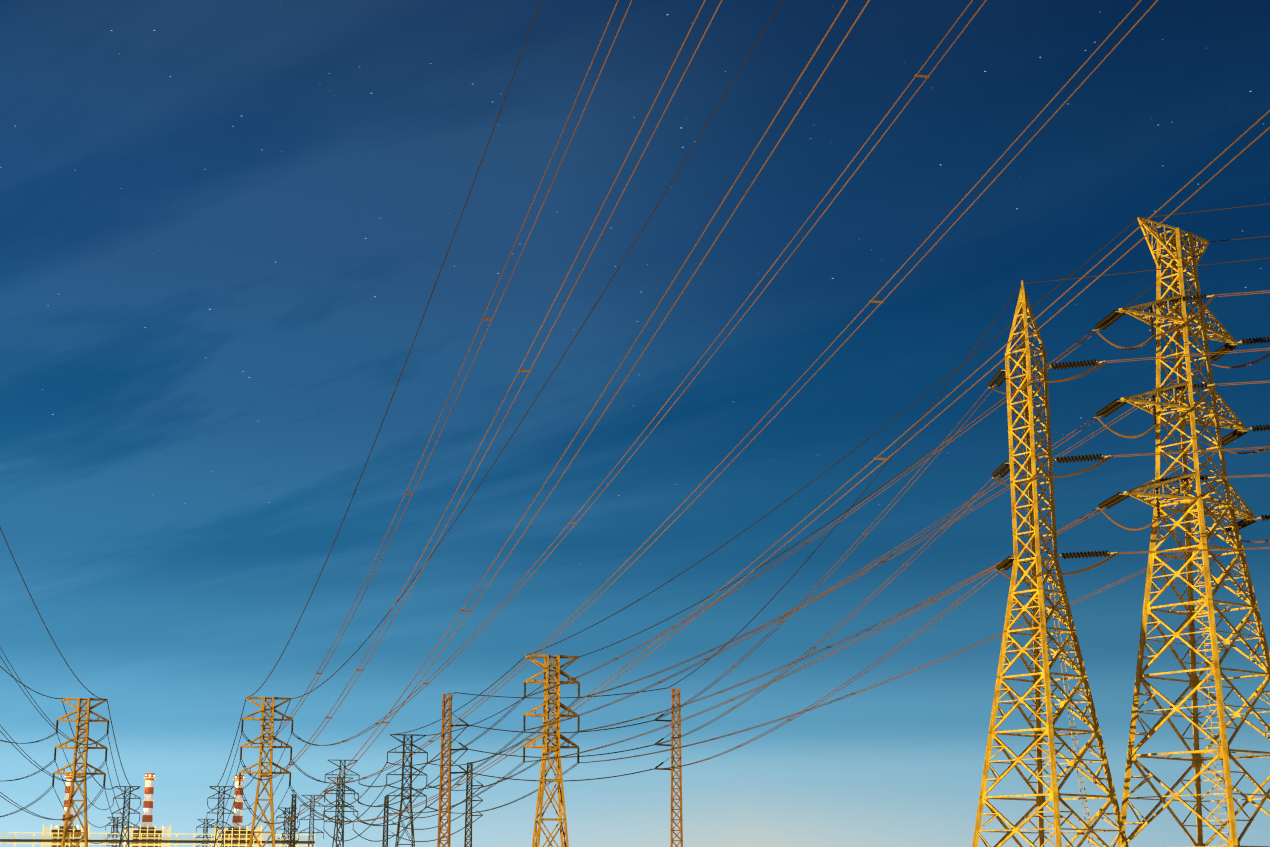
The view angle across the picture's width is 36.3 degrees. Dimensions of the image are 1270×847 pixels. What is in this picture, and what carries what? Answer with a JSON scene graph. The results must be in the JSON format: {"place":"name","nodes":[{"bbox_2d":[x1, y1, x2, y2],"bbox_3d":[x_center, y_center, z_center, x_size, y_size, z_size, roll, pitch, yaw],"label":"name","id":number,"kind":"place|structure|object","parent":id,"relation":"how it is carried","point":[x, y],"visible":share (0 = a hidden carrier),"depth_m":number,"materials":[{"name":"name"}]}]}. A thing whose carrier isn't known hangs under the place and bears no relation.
{"place":"outdoors","nodes":[
{"label":"outdoors","id":0,"kind":"place"},
{"bbox_2d":[0,0,1269,846],"label":"sky","id":1,"kind":"structure","parent":0,"point":[228,227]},
{"label":"ground","id":2,"kind":"structure","parent":0,"visible":0},
{"bbox_2d":[53,698,108,846],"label":"pylon","id":3,"kind":"object","parent":2,"relation":"on","point":[76,747],"visible":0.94,"depth_m":452.65,"materials":[{"name":"metal"}]},
{"bbox_2d":[107,817,124,846],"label":"pylon","id":4,"kind":"object","parent":2,"relation":"on","point":[117,820],"visible":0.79,"depth_m":1275.33,"materials":[{"name":"metal"}]},
{"bbox_2d":[112,786,140,846],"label":"pylon","id":5,"kind":"object","parent":2,"relation":"on","point":[123,808],"visible":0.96,"depth_m":880.37,"materials":[{"name":"metal"}]},
{"bbox_2d":[62,771,243,827],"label":"smokestacks","id":6,"kind":"object","parent":2,"relation":"on","point":[147,817],"visible":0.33,"depth_m":1045.48,"materials":[{"name":"paint"}]},
{"bbox_2d":[0,776,314,846],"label":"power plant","id":7,"kind":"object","parent":2,"relation":"on","point":[259,837],"visible":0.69,"depth_m":1023.57,"materials":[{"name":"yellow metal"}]},
{"bbox_2d":[0,826,314,846],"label":"plant boilers","id":8,"kind":"object","parent":2,"relation":"on","point":[137,841],"visible":0.52,"depth_m":1023.31,"materials":[{"name":"yellow metal"}]},
{"bbox_2d":[196,819,214,846],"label":"pylon","id":9,"kind":"object","parent":2,"relation":"on","point":[204,830],"visible":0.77,"depth_m":1288.01,"materials":[{"name":"metal"}]},
{"bbox_2d":[207,786,234,846],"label":"pylon","id":10,"kind":"object","parent":2,"relation":"on","point":[222,807],"visible":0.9,"depth_m":889.82,"materials":[{"name":"metal"}]},
{"bbox_2d":[52,682,579,846],"bbox_3d":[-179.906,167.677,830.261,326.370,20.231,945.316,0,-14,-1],"label":"insulators","id":11,"kind":"object","parent":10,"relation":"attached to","point":[325,775],"visible":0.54,"depth_m":463.36,"materials":[{"name":"grey ceramic"}]},
{"bbox_2d":[0,647,140,843],"bbox_3d":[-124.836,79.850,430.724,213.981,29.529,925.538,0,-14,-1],"label":"power lines","id":12,"kind":"object","parent":11,"relation":"attached to","point":[20,809],"visible":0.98,"depth_m":367.85,"materials":[{"name":"grey"}]},
{"bbox_2d":[240,697,292,846],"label":"pylon","id":13,"kind":"object","parent":2,"relation":"on","point":[272,719],"visible":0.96,"depth_m":462.54,"materials":[{"name":"metal"}]},
{"bbox_2d":[275,808,297,846],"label":"pylon","id":14,"kind":"object","parent":2,"relation":"on","point":[289,813],"visible":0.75,"depth_m":1105.94,"materials":[{"name":"metal"}]},
{"bbox_2d":[289,794,295,846],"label":"mast","id":15,"kind":"object","parent":2,"relation":"on","point":[292,824],"visible":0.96,"depth_m":808.33,"materials":[{"name":"metal"}]},
{"bbox_2d":[299,795,323,846],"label":"pylon","id":16,"kind":"object","parent":2,"relation":"on","point":[313,819],"visible":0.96,"depth_m":944.53,"materials":[{"name":"metal"}]},
{"bbox_2d":[324,777,353,846],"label":"pylon","id":17,"kind":"object","parent":2,"relation":"on","point":[336,801],"visible":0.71,"depth_m":802.57,"materials":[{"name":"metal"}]},
{"bbox_2d":[324,760,358,846],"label":"pylon","id":18,"kind":"object","parent":2,"relation":"on","point":[343,801],"visible":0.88,"depth_m":618.97,"materials":[{"name":"metal"}]},
{"bbox_2d":[382,796,389,846],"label":"mast","id":19,"kind":"object","parent":2,"relation":"on","point":[384,828],"visible":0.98,"depth_m":813.17,"materials":[{"name":"metal"}]},
{"bbox_2d":[386,734,427,846],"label":"pylon","id":20,"kind":"object","parent":2,"relation":"on","point":[411,744],"visible":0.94,"depth_m":534.92,"materials":[{"name":"metal"}]},
{"bbox_2d":[437,692,454,846],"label":"mast","id":21,"kind":"object","parent":2,"relation":"on","point":[448,780],"visible":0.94,"depth_m":379.48,"materials":[{"name":"orange metal"}]},
{"bbox_2d":[464,762,472,846],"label":"mast","id":22,"kind":"object","parent":2,"relation":"on","point":[466,811],"visible":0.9,"depth_m":603.23,"materials":[{"name":"metal"}]},
{"bbox_2d":[524,655,578,846],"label":"pylon","id":23,"kind":"object","parent":2,"relation":"on","point":[546,715],"visible":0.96,"depth_m":372.78,"materials":[{"name":"metal"}]},
{"bbox_2d":[0,0,1269,789],"bbox_3d":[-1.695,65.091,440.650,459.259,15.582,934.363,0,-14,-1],"label":"earth wires","id":24,"kind":"object","parent":23,"relation":"attached to","point":[543,387],"visible":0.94,"depth_m":187.94,"materials":[{"name":"black metal"}]},
{"bbox_2d":[668,688,682,846],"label":"mast","id":25,"kind":"object","parent":2,"relation":"on","point":[678,716],"visible":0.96,"depth_m":381.32,"materials":[{"name":"orange metal"}]},
{"bbox_2d":[450,711,671,773],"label":"mast insulators","id":26,"kind":"object","parent":25,"relation":"attached to","point":[465,724],"visible":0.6,"depth_m":382.18,"materials":[{"name":"black ceramic"}]},
{"bbox_2d":[972,281,1128,846],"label":"pylon","id":27,"kind":"object","parent":2,"relation":"on","point":[1039,595],"visible":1,"depth_m":135.23,"materials":[{"name":"metal"}]},
{"bbox_2d":[1117,217,1269,846],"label":"angle pylon","id":28,"kind":"object","parent":2,"relation":"on","point":[1224,752],"visible":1,"depth_m":138.93,"materials":[{"name":"metal"}]},
{"bbox_2d":[206,0,1269,844],"bbox_3d":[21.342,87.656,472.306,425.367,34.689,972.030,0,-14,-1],"label":"conductors","id":29,"kind":"object","parent":28,"relation":"attached to","point":[1262,448],"visible":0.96,"depth_m":140.37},
{"bbox_2d":[243,74,1059,822],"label":"bundle spacers","id":30,"kind":"object","parent":29,"relation":"attached to","point":[575,522],"visible":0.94,"depth_m":175.63,"materials":[{"name":"grey metal"}]},
{"bbox_2d":[988,294,1269,570],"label":"insulators","id":31,"kind":"object","parent":28,"relation":"attached to","point":[1105,411],"visible":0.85,"depth_m":139.69,"materials":[{"name":"black ceramic"}]},
{"bbox_2d":[988,294,1261,570],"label":"line fittings","id":32,"kind":"object","parent":31,"relation":"attached to","point":[1124,401],"visible":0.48,"depth_m":139.48,"materials":[{"name":"beige"}]}
]}

